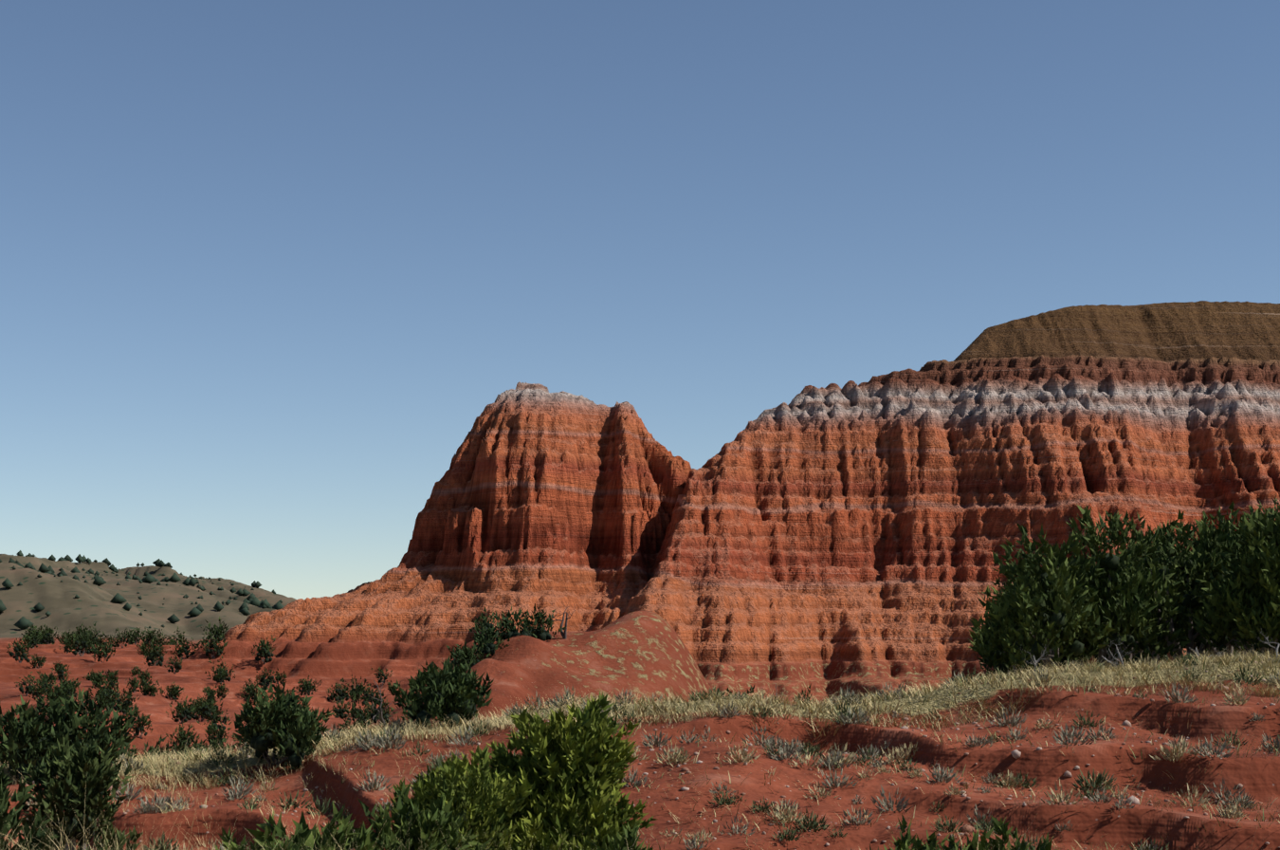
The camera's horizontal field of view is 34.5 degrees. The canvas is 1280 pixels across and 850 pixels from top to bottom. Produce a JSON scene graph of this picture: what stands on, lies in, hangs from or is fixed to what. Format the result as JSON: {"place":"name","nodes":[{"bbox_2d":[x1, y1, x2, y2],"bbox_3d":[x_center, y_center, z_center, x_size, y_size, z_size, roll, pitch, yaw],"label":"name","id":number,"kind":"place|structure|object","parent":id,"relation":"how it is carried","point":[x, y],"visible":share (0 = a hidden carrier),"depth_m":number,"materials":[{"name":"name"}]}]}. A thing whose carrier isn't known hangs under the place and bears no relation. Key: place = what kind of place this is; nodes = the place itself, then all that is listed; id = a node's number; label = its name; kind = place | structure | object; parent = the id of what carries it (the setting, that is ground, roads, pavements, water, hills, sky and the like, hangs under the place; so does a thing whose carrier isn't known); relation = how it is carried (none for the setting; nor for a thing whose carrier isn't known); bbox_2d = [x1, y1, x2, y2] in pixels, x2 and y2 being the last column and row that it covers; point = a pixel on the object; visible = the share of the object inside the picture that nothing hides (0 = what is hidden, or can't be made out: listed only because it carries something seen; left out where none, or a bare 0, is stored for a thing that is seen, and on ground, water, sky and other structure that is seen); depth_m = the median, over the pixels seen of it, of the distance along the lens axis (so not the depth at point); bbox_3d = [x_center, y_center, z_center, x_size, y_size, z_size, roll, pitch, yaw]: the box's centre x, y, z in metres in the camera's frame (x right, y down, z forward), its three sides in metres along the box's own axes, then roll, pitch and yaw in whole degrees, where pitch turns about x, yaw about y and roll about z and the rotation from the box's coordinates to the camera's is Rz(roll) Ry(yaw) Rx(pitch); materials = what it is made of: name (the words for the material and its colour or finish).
{"place":"outdoors","nodes":[
{"label":"outdoors","id":0,"kind":"place"},
{"bbox_2d":[0,300,1279,849],"bbox_3d":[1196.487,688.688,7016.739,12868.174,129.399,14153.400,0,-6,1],"label":"terrain","id":1,"kind":"structure","parent":0,"point":[829,539],"depth_m":458.04,"materials":[{"name":"red stone"}]},
{"bbox_2d":[0,648,1279,849],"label":"dry grass tufts","id":2,"kind":"object","parent":1,"relation":"on","point":[785,813],"visible":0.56,"depth_m":52.44,"materials":[{"name":"green plant"}]},
{"bbox_2d":[0,646,1279,849],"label":"dry grass","id":3,"kind":"structure","parent":1,"relation":"on","point":[1166,664],"depth_m":59.24,"materials":[{"name":"beige plant"}]},
{"bbox_2d":[0,494,1279,849],"bbox_3d":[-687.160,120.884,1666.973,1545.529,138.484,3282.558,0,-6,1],"label":"juniper","id":4,"kind":"object","parent":1,"relation":"on","point":[554,781],"depth_m":63.13,"materials":[{"name":"green plant"}]},
{"bbox_2d":[9,660,1279,848],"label":"pebbles","id":5,"kind":"object","parent":1,"relation":"on","point":[1016,756],"visible":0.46,"depth_m":51.46,"materials":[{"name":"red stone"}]},
{"bbox_2d":[0,0,1279,599],"label":"sky","id":6,"kind":"structure","parent":0,"point":[267,267],"materials":[{"name":"blue"}]}
]}

